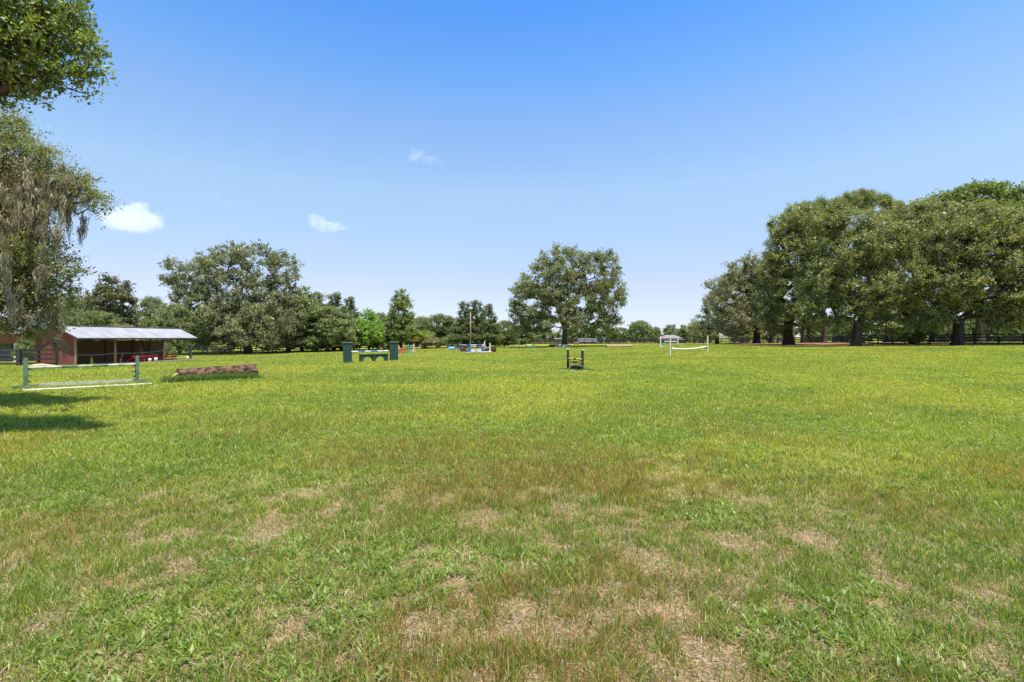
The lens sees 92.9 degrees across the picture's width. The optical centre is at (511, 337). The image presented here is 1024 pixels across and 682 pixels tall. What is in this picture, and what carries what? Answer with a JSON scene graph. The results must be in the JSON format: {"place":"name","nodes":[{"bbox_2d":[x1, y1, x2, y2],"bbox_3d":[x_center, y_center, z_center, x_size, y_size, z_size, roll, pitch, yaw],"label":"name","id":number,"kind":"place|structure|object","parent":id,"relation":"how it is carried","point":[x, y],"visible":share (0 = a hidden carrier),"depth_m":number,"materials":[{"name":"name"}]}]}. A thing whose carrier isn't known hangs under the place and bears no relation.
{"place":"outdoors","nodes":[
{"label":"outdoors","id":0,"kind":"place"},
{"bbox_2d":[332,338,350,350],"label":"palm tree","id":1,"kind":"object","parent":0,"point":[341,346],"visible":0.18,"depth_m":87.79,"materials":[{"name":"green plant"}]},
{"bbox_2d":[0,338,1023,681],"bbox_3d":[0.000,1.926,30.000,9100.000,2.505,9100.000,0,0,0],"label":"ground","id":2,"kind":"structure","parent":0,"point":[704,666],"depth_m":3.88,"materials":[{"name":"green plant"}]},
{"bbox_2d":[0,349,19,365],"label":"board fence","id":3,"kind":"object","parent":2,"relation":"on","point":[17,358],"visible":0.9,"depth_m":37.98,"materials":[{"name":"black wood"}]},
{"bbox_2d":[10,335,34,360],"bbox_3d":[-45.901,1.090,46.033,1.603,2.855,2.348,0,0,13],"label":"shrub","id":4,"kind":"object","parent":2,"relation":"on","point":[17,345],"visible":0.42,"depth_m":45.64,"materials":[{"name":"green plant"}]},
{"bbox_2d":[0,322,48,361],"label":"barn","id":5,"kind":"structure","parent":2,"relation":"on","point":[8,344],"depth_m":53.40,"materials":[{"name":"red wood"}]},
{"bbox_2d":[11,358,39,388],"bbox_3d":[-19.200,1.408,19.200,1.364,1.200,0.804,0,0,9],"label":"jump standard","id":6,"kind":"object","parent":2,"relation":"on","point":[26,369],"visible":0.81,"depth_m":19.16,"materials":[{"name":"green paint"}]},
{"bbox_2d":[28,363,135,368],"bbox_3d":[-18.075,1.192,20.600,0.102,0.107,3.452,0,0,39],"label":"jump pole","id":7,"kind":"object","parent":6,"relation":"on","point":[72,366],"visible":1,"depth_m":20.41,"materials":[{"name":"paint"}]},
{"bbox_2d":[20,349,58,364],"bbox_3d":[-37.698,1.592,38.737,2.787,1.456,0.180,0,0,-7],"label":"board fence","id":8,"kind":"object","parent":2,"relation":"on","point":[39,358],"visible":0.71,"depth_m":38.68,"materials":[{"name":"black paint"}]},
{"bbox_2d":[0,102,125,361],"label":"live oak","id":9,"kind":"object","parent":2,"relation":"on","point":[30,191],"visible":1,"depth_m":13.67,"materials":[{"name":"green plant"}]},
{"bbox_2d":[0,0,127,115],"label":"oak tree","id":10,"kind":"object","parent":2,"relation":"on","point":[29,45],"visible":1,"depth_m":8.92,"materials":[{"name":"green plant"}]},
{"bbox_2d":[46,294,89,340],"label":"oak tree","id":11,"kind":"object","parent":2,"relation":"on","point":[77,311],"visible":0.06,"depth_m":108.83,"materials":[{"name":"green plant"}]},
{"bbox_2d":[38,379,132,385],"bbox_3d":[-17.927,1.892,20.577,0.090,0.147,3.043,0,0,39],"label":"ground board","id":12,"kind":"object","parent":2,"relation":"on","point":[83,382],"visible":0.93,"depth_m":20.45,"materials":[{"name":"paint"}]},
{"bbox_2d":[23,383,151,390],"bbox_3d":[-16.650,1.948,19.275,3.855,0.094,0.090,0,0,-43],"label":"jump pole","id":13,"kind":"object","parent":2,"relation":"on","point":[39,389],"visible":0.59,"depth_m":18.98,"materials":[{"name":"paint"}]},
{"bbox_2d":[65,309,137,347],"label":"oak tree","id":14,"kind":"object","parent":2,"relation":"on","point":[100,318],"visible":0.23,"depth_m":70.48,"materials":[{"name":"green plant"}]},
{"bbox_2d":[81,272,143,327],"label":"magnolia tree","id":15,"kind":"object","parent":2,"relation":"on","point":[107,295],"visible":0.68,"depth_m":80.41,"materials":[{"name":"green plant"}]},
{"bbox_2d":[29,325,197,364],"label":"open shed","id":16,"kind":"structure","parent":2,"relation":"on","point":[85,351],"depth_m":45.34,"materials":[{"name":"galvanised steel"},{"name":"red painted wood"},{"name":"grey wood"}]},
{"bbox_2d":[126,354,157,361],"bbox_3d":[-36.400,1.991,47.490,0.900,0.603,4.020,0,0,0],"label":"farm drag","id":17,"kind":"object","parent":16,"relation":"on","point":[144,356],"visible":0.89,"depth_m":47.45,"materials":[{"name":"red paint"}]},
{"bbox_2d":[158,348,176,359],"bbox_3d":[-36.061,1.712,51.000,0.428,1.244,2.804,0,0,0],"label":"hay rake","id":18,"kind":"object","parent":16,"relation":"on","point":[171,356],"visible":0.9,"depth_m":50.95,"materials":[{"name":"red paint"}]},
{"bbox_2d":[132,356,148,381],"bbox_3d":[-16.950,1.415,22.000,1.364,1.200,0.804,0,0,9],"label":"jump standard","id":19,"kind":"object","parent":2,"relation":"on","point":[136,371],"visible":0.7,"depth_m":21.96,"materials":[{"name":"green paint"}]},
{"bbox_2d":[131,294,169,340],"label":"oak tree","id":20,"kind":"object","parent":2,"relation":"on","point":[148,302],"visible":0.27,"depth_m":93.62,"materials":[{"name":"green plant"}]},
{"bbox_2d":[165,342,177,354],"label":"shrub","id":21,"kind":"object","parent":2,"relation":"on","point":[169,348],"visible":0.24,"depth_m":68.46,"materials":[{"name":"green plant"}]},
{"bbox_2d":[142,302,210,354],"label":"oak tree","id":22,"kind":"object","parent":2,"relation":"on","point":[183,312],"visible":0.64,"depth_m":77.07,"materials":[{"name":"green plant"}]},
{"bbox_2d":[158,371,263,382],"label":"tall grass","id":23,"kind":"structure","parent":2,"relation":"on","point":[195,377],"depth_m":22.39,"materials":[{"name":"plant"}]},
{"bbox_2d":[172,363,257,377],"bbox_3d":[-14.098,1.645,23.106,3.691,0.755,0.736,0,0,-39],"label":"fallen log","id":24,"kind":"object","parent":2,"relation":"on","point":[242,369],"visible":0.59,"depth_m":23.05,"materials":[{"name":"brown wood"}]},
{"bbox_2d":[208,340,232,353],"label":"shrub","id":25,"kind":"object","parent":2,"relation":"on","point":[229,343],"visible":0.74,"depth_m":77.56,"materials":[{"name":"green plant"}]},
{"bbox_2d":[181,303,259,352],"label":"oak tree","id":26,"kind":"object","parent":2,"relation":"on","point":[226,326],"visible":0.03,"depth_m":86.91,"materials":[{"name":"green plant"}]},
{"bbox_2d":[155,237,314,353],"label":"oak tree","id":27,"kind":"object","parent":2,"relation":"on","point":[252,316],"visible":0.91,"depth_m":81.75,"materials":[{"name":"green plant"}]},
{"bbox_2d":[257,299,305,350],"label":"oak tree","id":28,"kind":"object","parent":2,"relation":"on","point":[290,335],"visible":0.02,"depth_m":91.35,"materials":[{"name":"green plant"}]},
{"bbox_2d":[284,285,321,350],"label":"oak tree","id":29,"kind":"object","parent":2,"relation":"on","point":[311,297],"visible":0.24,"depth_m":88.53,"materials":[{"name":"green plant"}]},
{"bbox_2d":[297,292,325,349],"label":"cedar tree","id":30,"kind":"object","parent":2,"relation":"on","point":[319,297],"visible":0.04,"depth_m":91.89,"materials":[{"name":"green plant"}]},
{"bbox_2d":[189,342,447,355],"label":"board fence","id":31,"kind":"object","parent":2,"relation":"on","point":[256,350],"visible":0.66,"depth_m":81.96,"materials":[{"name":"black paint"}]},
{"bbox_2d":[291,305,363,351],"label":"oak tree","id":32,"kind":"object","parent":2,"relation":"on","point":[347,329],"visible":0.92,"depth_m":84.95,"materials":[{"name":"green plant"}]},
{"bbox_2d":[319,291,355,349],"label":"cedar tree","id":33,"kind":"object","parent":2,"relation":"on","point":[336,301],"visible":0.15,"depth_m":91.34,"materials":[{"name":"green plant"}]},
{"bbox_2d":[342,342,352,362],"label":"jump pillar","id":34,"kind":"structure","parent":2,"relation":"on","point":[347,352],"depth_m":39.75,"materials":[{"name":"green paint"}]},
{"bbox_2d":[351,350,389,351],"bbox_3d":[-11.982,1.137,41.350,0.112,0.119,3.812,0,0,38],"label":"jump pole","id":35,"kind":"object","parent":34,"relation":"attached to","point":[372,351],"visible":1,"depth_m":41.55,"materials":[{"name":"white paint"}]},
{"bbox_2d":[337,296,360,348],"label":"cedar tree","id":36,"kind":"object","parent":2,"relation":"on","point":[349,302],"visible":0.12,"depth_m":95.53,"materials":[{"name":"green plant"}]},
{"bbox_2d":[353,307,386,350],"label":"maple tree","id":37,"kind":"object","parent":2,"relation":"on","point":[365,331],"visible":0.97,"depth_m":90.32,"materials":[{"name":"green plant"}]},
{"bbox_2d":[358,354,387,361],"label":"arch panel","id":38,"kind":"structure","parent":2,"relation":"on","point":[373,357],"depth_m":41.65,"materials":[{"name":"green paint"}]},
{"bbox_2d":[373,338,391,348],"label":"shrub","id":39,"kind":"object","parent":2,"relation":"on","point":[385,344],"visible":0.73,"depth_m":93.82,"materials":[{"name":"green plant"}]},
{"bbox_2d":[368,312,399,349],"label":"oak tree","id":40,"kind":"object","parent":2,"relation":"on","point":[383,317],"visible":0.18,"depth_m":98.81,"materials":[{"name":"green plant"}]},
{"bbox_2d":[390,342,397,359],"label":"jump pillar","id":41,"kind":"structure","parent":2,"relation":"on","point":[393,350],"depth_m":42.75,"materials":[{"name":"green paint"}]},
{"bbox_2d":[384,287,417,347],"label":"oak tree","id":42,"kind":"object","parent":2,"relation":"on","point":[405,330],"visible":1,"depth_m":94.46,"materials":[{"name":"green plant"}]},
{"bbox_2d":[398,348,407,352],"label":"jump box","id":43,"kind":"object","parent":2,"relation":"on","point":[402,350],"visible":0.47,"depth_m":71.85,"materials":[{"name":"orange paint"}]},
{"bbox_2d":[402,316,431,347],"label":"oak tree","id":44,"kind":"object","parent":2,"relation":"on","point":[419,318],"visible":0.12,"depth_m":115.43,"materials":[{"name":"green plant"}]},
{"bbox_2d":[411,329,438,348],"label":"tree","id":45,"kind":"object","parent":2,"relation":"on","point":[424,333],"visible":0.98,"depth_m":99.81,"materials":[{"name":"green plant"}]},
{"bbox_2d":[414,313,453,346],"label":"oak tree","id":46,"kind":"object","parent":2,"relation":"on","point":[438,320],"visible":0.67,"depth_m":109.83,"materials":[{"name":"green plant"}]},
{"bbox_2d":[436,337,457,346],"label":"shrub","id":47,"kind":"object","parent":2,"relation":"on","point":[442,340],"visible":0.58,"depth_m":102.62,"materials":[{"name":"green plant"}]},
{"bbox_2d":[436,316,462,345],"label":"oak tree","id":48,"kind":"object","parent":2,"relation":"on","point":[452,320],"visible":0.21,"depth_m":110.37,"materials":[{"name":"green plant"}]},
{"bbox_2d":[446,300,480,347],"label":"cedar tree","id":49,"kind":"object","parent":2,"relation":"on","point":[460,321],"visible":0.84,"depth_m":102.54,"materials":[{"name":"green plant"}]},
{"bbox_2d":[468,349,483,351],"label":"jump wall","id":50,"kind":"structure","parent":2,"relation":"on","point":[475,350],"depth_m":70.36,"materials":[{"name":"blue paint"}]},
{"bbox_2d":[459,300,494,347],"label":"cedar tree","id":51,"kind":"object","parent":2,"relation":"on","point":[480,321],"visible":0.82,"depth_m":102.62,"materials":[{"name":"green plant"}]},
{"bbox_2d":[477,303,504,346],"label":"cedar tree","id":52,"kind":"object","parent":2,"relation":"on","point":[495,327],"visible":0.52,"depth_m":104.98,"materials":[{"name":"green plant"}]},
{"bbox_2d":[492,320,518,345],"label":"oak tree","id":53,"kind":"object","parent":2,"relation":"on","point":[507,334],"visible":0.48,"depth_m":110.33,"materials":[{"name":"green plant"}]},
{"bbox_2d":[0,381,1023,681],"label":"weeds","id":54,"kind":"object","parent":2,"relation":"on","point":[216,561],"visible":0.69,"depth_m":4.03,"materials":[{"name":"green plant"}]},
{"bbox_2d":[0,394,1023,681],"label":"straw","id":55,"kind":"object","parent":2,"relation":"on","point":[504,580],"visible":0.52,"depth_m":3.92,"materials":[{"name":"beige plant"}]},
{"bbox_2d":[515,325,539,344],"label":"oak tree","id":56,"kind":"object","parent":2,"relation":"on","point":[524,338],"visible":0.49,"depth_m":133.01,"materials":[{"name":"green plant"}]},
{"bbox_2d":[532,328,556,341],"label":"oak tree","id":57,"kind":"object","parent":2,"relation":"on","point":[551,335],"visible":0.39,"depth_m":183.68,"materials":[{"name":"green plant"}]},
{"bbox_2d":[448,338,658,347],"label":"board fence","id":58,"kind":"object","parent":2,"relation":"on","point":[601,340],"visible":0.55,"depth_m":147.56,"materials":[{"name":"black paint"}]},
{"bbox_2d":[553,331,561,341],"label":"oak tree","id":59,"kind":"object","parent":2,"relation":"on","point":[558,334],"visible":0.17,"depth_m":187.84,"materials":[{"name":"green plant"}]},
{"bbox_2d":[501,241,629,346],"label":"oak tree","id":60,"kind":"object","parent":2,"relation":"on","point":[589,291],"visible":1,"depth_m":93.41,"materials":[{"name":"green plant"}]},
{"bbox_2d":[561,327,591,341],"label":"oak tree","id":61,"kind":"object","parent":2,"relation":"on","point":[578,334],"visible":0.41,"depth_m":177.04,"materials":[{"name":"green plant"}]},
{"bbox_2d":[570,364,582,369],"bbox_3d":[4.136,1.852,30.661,0.321,0.340,1.059,0,0,-38],"label":"tyre bundle","id":62,"kind":"object","parent":2,"relation":"on","point":[574,366],"visible":0.82,"depth_m":30.55,"materials":[{"name":"rubber"}]},
{"bbox_2d":[555,367,597,370],"bbox_3d":[4.040,1.970,30.630,3.493,0.200,1.609,0,0,36],"label":"weed patch","id":63,"kind":"object","parent":2,"relation":"on","point":[573,369],"visible":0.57,"depth_m":30.68,"materials":[{"name":"green plant"}]},
{"bbox_2d":[579,349,583,369],"bbox_3d":[4.400,1.395,30.400,0.500,1.325,1.540,0,0,-7],"label":"jump post","id":64,"kind":"object","parent":2,"relation":"on","point":[582,357],"visible":0.62,"depth_m":30.33,"materials":[{"name":"black paint"}]},
{"bbox_2d":[576,338,595,342],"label":"house","id":65,"kind":"structure","parent":2,"relation":"on","point":[586,341],"depth_m":167.92,"materials":[{"name":"grey"}]},
{"bbox_2d":[584,326,620,342],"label":"oak tree","id":66,"kind":"object","parent":2,"relation":"on","point":[598,335],"visible":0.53,"depth_m":173.09,"materials":[{"name":"green plant"}]},
{"bbox_2d":[605,345,632,347],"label":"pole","id":67,"kind":"object","parent":2,"relation":"on","point":[606,346],"visible":0.77,"depth_m":80.22,"materials":[{"name":"white wood"}]},
{"bbox_2d":[614,327,627,342],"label":"oak tree","id":68,"kind":"object","parent":2,"relation":"on","point":[622,336],"visible":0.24,"depth_m":178.15,"materials":[{"name":"green plant"}]},
{"bbox_2d":[623,320,655,342],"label":"oak tree","id":69,"kind":"object","parent":2,"relation":"on","point":[641,330],"visible":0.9,"depth_m":169.94,"materials":[{"name":"green plant"}]},
{"bbox_2d":[650,326,662,342],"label":"oak tree","id":70,"kind":"object","parent":2,"relation":"on","point":[658,334],"visible":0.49,"depth_m":178.20,"materials":[{"name":"green plant"}]},
{"bbox_2d":[662,324,676,331],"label":"pine tree","id":71,"kind":"object","parent":2,"relation":"on","point":[668,327],"visible":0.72,"depth_m":189.13,"materials":[{"name":"green plant"}]},
{"bbox_2d":[669,337,672,356],"bbox_3d":[15.438,0.879,47.500,0.900,1.950,0.210,0,0,-17],"label":"jump standard","id":72,"kind":"object","parent":2,"relation":"on","point":[670,347],"visible":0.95,"depth_m":47.46,"materials":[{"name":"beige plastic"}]},
{"bbox_2d":[671,346,706,349],"bbox_3d":[18.181,1.031,49.751,6.924,0.386,0.170,0,0,-41],"label":"jump pole","id":73,"kind":"object","parent":72,"relation":"attached to","point":[688,348],"visible":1,"depth_m":49.34,"materials":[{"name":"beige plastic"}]},
{"bbox_2d":[662,328,688,335],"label":"oak tree","id":74,"kind":"object","parent":2,"relation":"on","point":[669,332],"visible":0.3,"depth_m":185.30,"materials":[{"name":"green plant"}]},
{"bbox_2d":[676,326,697,339],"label":"oak tree","id":75,"kind":"object","parent":2,"relation":"on","point":[682,333],"visible":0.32,"depth_m":174.53,"materials":[{"name":"green plant"}]},
{"bbox_2d":[691,320,714,340],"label":"oak tree","id":76,"kind":"object","parent":2,"relation":"on","point":[703,334],"visible":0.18,"depth_m":163.75,"materials":[{"name":"green plant"}]},
{"bbox_2d":[684,274,743,343],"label":"live oak","id":77,"kind":"object","parent":2,"relation":"on","point":[707,317],"visible":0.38,"depth_m":111.47,"materials":[{"name":"green plant"}]},
{"bbox_2d":[728,322,752,342],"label":"oak tree","id":78,"kind":"object","parent":2,"relation":"on","point":[747,335],"visible":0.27,"depth_m":156.51,"materials":[{"name":"green plant"}]},
{"bbox_2d":[701,246,782,342],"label":"live oak","id":79,"kind":"object","parent":2,"relation":"on","point":[749,308],"visible":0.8,"depth_m":93.80,"materials":[{"name":"green plant"}]},
{"bbox_2d":[661,336,831,343],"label":"board fence","id":80,"kind":"object","parent":2,"relation":"on","point":[685,341],"visible":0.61,"depth_m":143.05,"materials":[{"name":"black paint"}]},
{"bbox_2d":[725,258,788,342],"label":"live oak","id":81,"kind":"object","parent":2,"relation":"on","point":[771,338],"visible":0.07,"depth_m":119.49,"materials":[{"name":"green plant"}]},
{"bbox_2d":[760,324,797,340],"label":"oak tree","id":82,"kind":"object","parent":2,"relation":"on","point":[763,335],"visible":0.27,"depth_m":183.34,"materials":[{"name":"green plant"}]},
{"bbox_2d":[762,202,804,342],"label":"pine tree","id":83,"kind":"object","parent":2,"relation":"on","point":[802,339],"visible":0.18,"depth_m":97.74,"materials":[{"name":"green plant"}]},
{"bbox_2d":[752,201,845,344],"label":"live oak","id":84,"kind":"object","parent":2,"relation":"on","point":[793,239],"visible":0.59,"depth_m":76.83,"materials":[{"name":"green plant"}]},
{"bbox_2d":[795,193,832,342],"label":"pine tree","id":85,"kind":"object","parent":2,"relation":"on","point":[821,201],"visible":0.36,"depth_m":91.54,"materials":[{"name":"green plant"}]},
{"bbox_2d":[799,327,832,341],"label":"oak tree","id":86,"kind":"object","parent":2,"relation":"on","point":[813,332],"visible":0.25,"depth_m":146.36,"materials":[{"name":"green plant"}]},
{"bbox_2d":[821,188,866,342],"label":"pine tree","id":87,"kind":"object","parent":2,"relation":"on","point":[847,199],"visible":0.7,"depth_m":89.30,"materials":[{"name":"green plant"}]},
{"bbox_2d":[831,316,876,342],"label":"oak tree","id":88,"kind":"object","parent":2,"relation":"on","point":[848,332],"visible":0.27,"depth_m":148.32,"materials":[{"name":"green plant"}]},
{"bbox_2d":[786,202,935,345],"bbox_3d":[47.127,-8.523,65.820,19.141,19.531,10.025,0,0,0],"label":"live oak","id":89,"kind":"object","parent":2,"relation":"on","point":[839,279],"visible":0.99,"depth_m":64.41,"materials":[{"name":"green plant"}]},
{"bbox_2d":[850,187,882,341],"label":"pine tree","id":90,"kind":"object","parent":2,"relation":"on","point":[871,199],"visible":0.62,"depth_m":94.18,"materials":[{"name":"green plant"}]},
{"bbox_2d":[732,342,1022,345],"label":"leaf litter","id":91,"kind":"object","parent":2,"relation":"on","point":[769,344],"visible":0.5,"depth_m":82.08,"materials":[{"name":"plant"}]},
{"bbox_2d":[874,327,903,341],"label":"oak tree","id":92,"kind":"object","parent":2,"relation":"on","point":[889,339],"visible":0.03,"depth_m":143.25,"materials":[{"name":"green plant"}]},
{"bbox_2d":[876,191,904,341],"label":"pine tree","id":93,"kind":"object","parent":2,"relation":"on","point":[887,200],"visible":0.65,"depth_m":99.41,"materials":[{"name":"green plant"}]},
{"bbox_2d":[845,270,974,341],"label":"live oak","id":94,"kind":"object","parent":2,"relation":"on","point":[923,304],"visible":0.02,"depth_m":95.49,"materials":[{"name":"green plant"}]},
{"bbox_2d":[896,327,929,342],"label":"shrub","id":95,"kind":"object","parent":2,"relation":"on","point":[918,336],"visible":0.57,"depth_m":68.12,"materials":[{"name":"green plant"}]},
{"bbox_2d":[867,194,963,344],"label":"live oak","id":96,"kind":"object","parent":2,"relation":"on","point":[925,211],"visible":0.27,"depth_m":70.92,"materials":[{"name":"green plant"}]},
{"bbox_2d":[832,333,1023,343],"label":"board fence","id":97,"kind":"object","parent":2,"relation":"on","point":[841,339],"visible":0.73,"depth_m":70.75,"materials":[{"name":"black paint"}]},
{"bbox_2d":[912,326,952,341],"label":"oak tree","id":98,"kind":"object","parent":2,"relation":"on","point":[948,332],"visible":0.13,"depth_m":136.58,"materials":[{"name":"green plant"}]},
{"bbox_2d":[872,336,1022,341],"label":"board fence","id":99,"kind":"object","parent":2,"relation":"on","point":[985,336],"visible":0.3,"depth_m":104.80,"materials":[{"name":"black wood"}]},
{"bbox_2d":[904,196,1023,345],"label":"live oak","id":100,"kind":"object","parent":2,"relation":"on","point":[968,294],"visible":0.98,"depth_m":62.56,"materials":[{"name":"green plant"}]},
{"bbox_2d":[908,178,1023,341],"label":"sycamore tree","id":101,"kind":"object","parent":2,"relation":"on","point":[999,191],"visible":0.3,"depth_m":90.03,"materials":[{"name":"green plant"}]},
{"bbox_2d":[950,314,992,339],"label":"oak tree","id":102,"kind":"object","parent":2,"relation":"on","point":[968,325],"visible":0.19,"depth_m":132.03,"materials":[{"name":"green plant"}]},
{"bbox_2d":[989,322,1023,339],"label":"oak tree","id":103,"kind":"object","parent":2,"relation":"on","point":[1019,330],"visible":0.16,"depth_m":127.38,"materials":[{"name":"green plant"}]},
{"bbox_2d":[989,210,1023,321],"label":"live oak","id":104,"kind":"object","parent":2,"relation":"on","point":[1012,261],"visible":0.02,"depth_m":67.08,"materials":[{"name":"green plant"}]},
{"bbox_2d":[0,0,1023,337],"label":"sky","id":105,"kind":"structure","parent":0,"point":[432,150],"materials":[{"name":"blue"}]},
{"bbox_2d":[655,335,684,342],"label":"house","id":106,"kind":"structure","parent":0,"point":[668,336],"depth_m":169.24,"materials":[{"name":"white"}]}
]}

